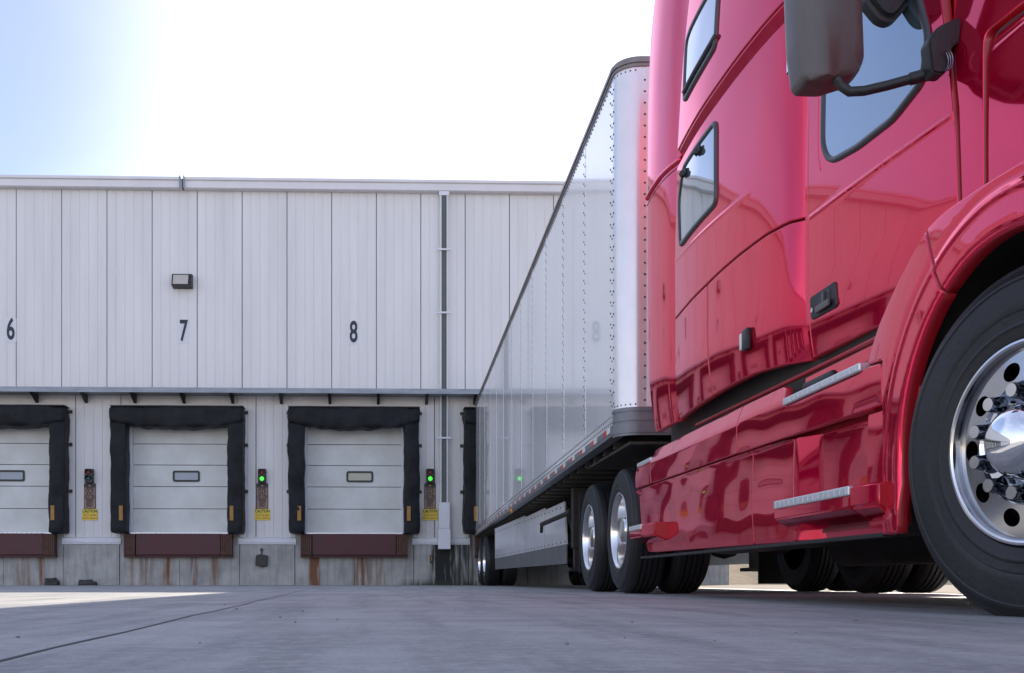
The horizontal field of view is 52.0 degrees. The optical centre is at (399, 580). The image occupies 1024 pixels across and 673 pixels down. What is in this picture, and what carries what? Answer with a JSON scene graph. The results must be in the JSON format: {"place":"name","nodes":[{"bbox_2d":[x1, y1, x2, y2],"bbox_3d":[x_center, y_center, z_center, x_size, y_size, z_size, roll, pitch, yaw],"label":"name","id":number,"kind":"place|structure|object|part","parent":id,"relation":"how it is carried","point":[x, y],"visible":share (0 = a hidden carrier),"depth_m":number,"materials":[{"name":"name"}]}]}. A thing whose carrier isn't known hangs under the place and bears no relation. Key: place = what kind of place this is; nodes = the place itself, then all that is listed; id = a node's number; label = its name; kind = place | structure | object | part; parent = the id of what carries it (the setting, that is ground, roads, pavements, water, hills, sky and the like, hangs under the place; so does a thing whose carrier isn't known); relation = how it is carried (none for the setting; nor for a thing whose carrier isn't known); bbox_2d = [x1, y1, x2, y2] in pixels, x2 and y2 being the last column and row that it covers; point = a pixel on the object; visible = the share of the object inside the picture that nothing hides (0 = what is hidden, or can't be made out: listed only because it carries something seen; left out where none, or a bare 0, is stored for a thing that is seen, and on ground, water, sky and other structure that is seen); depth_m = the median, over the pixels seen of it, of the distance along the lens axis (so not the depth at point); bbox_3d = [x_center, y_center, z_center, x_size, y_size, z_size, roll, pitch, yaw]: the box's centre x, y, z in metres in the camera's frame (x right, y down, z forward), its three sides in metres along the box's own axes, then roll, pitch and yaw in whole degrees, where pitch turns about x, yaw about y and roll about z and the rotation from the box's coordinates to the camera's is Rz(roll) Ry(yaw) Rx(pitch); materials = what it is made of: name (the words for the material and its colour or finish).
{"place":"outdoors","nodes":[
{"label":"outdoors","id":0,"kind":"place"},
{"bbox_2d":[0,0,654,180],"label":"sky","id":1,"kind":"structure","parent":0,"point":[342,89],"materials":[{"name":"white"}]},
{"bbox_2d":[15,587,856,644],"bbox_3d":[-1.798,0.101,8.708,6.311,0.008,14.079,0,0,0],"label":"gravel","id":2,"kind":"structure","parent":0,"point":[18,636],"depth_m":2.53,"materials":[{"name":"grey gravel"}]},
{"bbox_2d":[0,585,1023,672],"bbox_3d":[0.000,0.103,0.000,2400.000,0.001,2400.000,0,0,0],"label":"ground","id":3,"kind":"structure","parent":0,"point":[410,629],"depth_m":2.14,"materials":[{"name":"concrete"}]},
{"bbox_2d":[45,578,59,584],"bbox_3d":[-7.414,0.021,22.167,0.268,0.164,0.209,0,0,-2],"label":"rubber chock","id":4,"kind":"object","parent":3,"relation":"on","point":[52,581],"visible":0.92,"depth_m":22.07,"materials":[{"name":"black rubber"}]},
{"bbox_2d":[78,579,96,584],"bbox_3d":[-6.672,0.036,22.209,0.366,0.134,0.172,0,0,-2],"label":"rubber chock","id":5,"kind":"object","parent":3,"relation":"on","point":[87,582],"visible":0.93,"depth_m":22.13,"materials":[{"name":"black rubber"}]},
{"bbox_2d":[0,589,306,660],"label":"pavement joint","id":6,"kind":"object","parent":3,"relation":"on","point":[112,634],"visible":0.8,"depth_m":1.86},
{"bbox_2d":[0,175,728,584],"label":"warehouse","id":7,"kind":"structure","parent":3,"relation":"on","point":[322,351],"depth_m":22.43,"materials":[{"name":"grey metal"}]},
{"bbox_2d":[0,428,48,531],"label":"dock door","id":8,"kind":"structure","parent":7,"relation":"in","point":[24,494],"depth_m":22.43,"materials":[{"name":"paint"}]},
{"bbox_2d":[85,469,93,482],"bbox_3d":[-6.659,-2.239,22.254,0.170,0.301,0.188,0,0,-2],"label":"signal light","id":9,"kind":"object","parent":7,"relation":"attached to","point":[89,475],"visible":1,"depth_m":22.23,"materials":[{"name":"black plastic"}]},
{"bbox_2d":[84,483,95,508],"bbox_3d":[-6.662,-1.812,22.335,0.250,0.546,0.026,0,0,-2],"label":"instruction sign","id":10,"kind":"object","parent":7,"relation":"attached to","point":[89,495],"visible":1,"depth_m":22.32,"materials":[{"name":"black"}]},
{"bbox_2d":[82,509,97,519],"bbox_3d":[-6.662,-1.416,22.336,0.330,0.237,0.024,0,0,-2],"label":"caution sign","id":11,"kind":"object","parent":7,"relation":"attached to","point":[89,514],"visible":1,"depth_m":22.33,"materials":[{"name":"yellow"}]},
{"bbox_2d":[133,427,227,531],"bbox_3d":[-4.745,-2.303,22.548,2.225,2.526,0.080,0,0,-2],"label":"dock door","id":12,"kind":"structure","parent":7,"relation":"in","point":[180,476],"depth_m":22.53,"materials":[{"name":"paint"}]},
{"bbox_2d":[171,274,192,288],"bbox_3d":[-4.668,-6.430,22.286,0.420,0.300,0.247,0,0,-2],"label":"wall light","id":13,"kind":"object","parent":7,"relation":"attached to","point":[181,281],"visible":1,"depth_m":22.21,"materials":[{"name":"black plastic"}]},
{"bbox_2d":[255,548,267,566],"bbox_3d":[-2.978,-0.490,22.370,0.259,0.407,0.088,0,0,-2],"label":"electrical box","id":14,"kind":"object","parent":7,"relation":"attached to","point":[261,560],"visible":1,"depth_m":22.33,"materials":[{"name":"black plastic"}]},
{"bbox_2d":[258,469,265,482],"bbox_3d":[-2.969,-2.250,22.365,0.170,0.302,0.188,0,0,-2],"label":"signal light","id":15,"kind":"object","parent":7,"relation":"attached to","point":[261,475],"visible":1,"depth_m":22.34,"materials":[{"name":"black plastic"}]},
{"bbox_2d":[257,483,267,508],"bbox_3d":[-2.971,-1.821,22.446,0.250,0.549,0.026,0,0,-2],"label":"instruction sign","id":16,"kind":"object","parent":7,"relation":"attached to","point":[262,495],"visible":1,"depth_m":22.44,"materials":[{"name":"black"}]},
{"bbox_2d":[255,509,269,519],"bbox_3d":[-2.971,-1.423,22.447,0.330,0.238,0.024,0,0,-2],"label":"caution sign","id":17,"kind":"object","parent":7,"relation":"attached to","point":[262,514],"visible":1,"depth_m":22.44,"materials":[{"name":"yellow metal"}]},
{"bbox_2d":[307,429,400,532],"bbox_3d":[-0.992,-2.303,22.660,2.225,2.526,0.080,0,0,-2],"label":"dock door","id":18,"kind":"structure","parent":7,"relation":"in","point":[354,477],"depth_m":22.64,"materials":[{"name":"paint"}]},
{"bbox_2d":[424,483,435,508],"bbox_3d":[0.651,-1.830,22.555,0.250,0.552,0.026,0,0,-2],"label":"instruction sign","id":19,"kind":"object","parent":7,"relation":"attached to","point":[429,495],"visible":1,"depth_m":22.55,"materials":[{"name":"black"}]},
{"bbox_2d":[422,509,437,519],"bbox_3d":[0.651,-1.430,22.555,0.330,0.239,0.024,0,0,-2],"label":"caution sign","id":20,"kind":"object","parent":7,"relation":"attached to","point":[429,514],"visible":1,"depth_m":22.55,"materials":[{"name":"yellow"}]},
{"bbox_2d":[426,469,433,482],"bbox_3d":[0.654,-2.261,22.474,0.170,0.304,0.188,0,0,-2],"label":"signal light","id":21,"kind":"object","parent":7,"relation":"attached to","point":[429,475],"visible":1,"depth_m":22.45,"materials":[{"name":"black plastic"}]},
{"bbox_2d":[475,56,757,585],"bbox_3d":[2.910,-1.899,15.004,2.663,3.997,14.592,0,0,0],"label":"box trailer","id":22,"kind":"object","parent":3,"relation":"on","point":[564,415],"visible":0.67,"depth_m":9.82,"materials":[{"name":"grey metal"}]},
{"bbox_2d":[579,0,1023,616],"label":"semi truck","id":23,"kind":"object","parent":3,"relation":"on","point":[835,228],"visible":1,"depth_m":4.18,"materials":[{"name":"red paint"}]},
{"bbox_3d":[1.641,-2.189,5.811,0.066,0.469,0.799,0,0,0],"label":"sleeper window","id":24,"kind":"part","parent":23,"relation":"part of","materials":[{"name":"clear glass"}]},
{"bbox_3d":[1.654,-2.969,5.730,0.035,0.390,0.686,0,0,0],"label":"sleeper window","id":25,"kind":"part","parent":23,"relation":"part of","materials":[{"name":"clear glass"}]},
{"bbox_3d":[1.708,-1.272,5.018,0.120,0.644,1.104,0,0,-6],"label":"luggage door","id":26,"kind":"part","parent":23,"relation":"part of","materials":[{"name":"red paint"}]},
{"bbox_3d":[1.777,-1.793,3.876,0.086,1.702,1.106,0,0,-3],"label":"door","id":27,"kind":"part","parent":23,"relation":"part of","materials":[{"name":"red paint"}]},
{"bbox_2d":[700,585,959,592],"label":"concrete pavement","id":28,"kind":"structure","parent":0,"point":[948,589],"depth_m":14.71,"materials":[{"name":"beige concrete"}]},
{"bbox_2d":[729,564,951,584],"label":"concrete wall","id":29,"kind":"structure","parent":0,"point":[737,576],"depth_m":23.87,"materials":[{"name":"beige concrete"}]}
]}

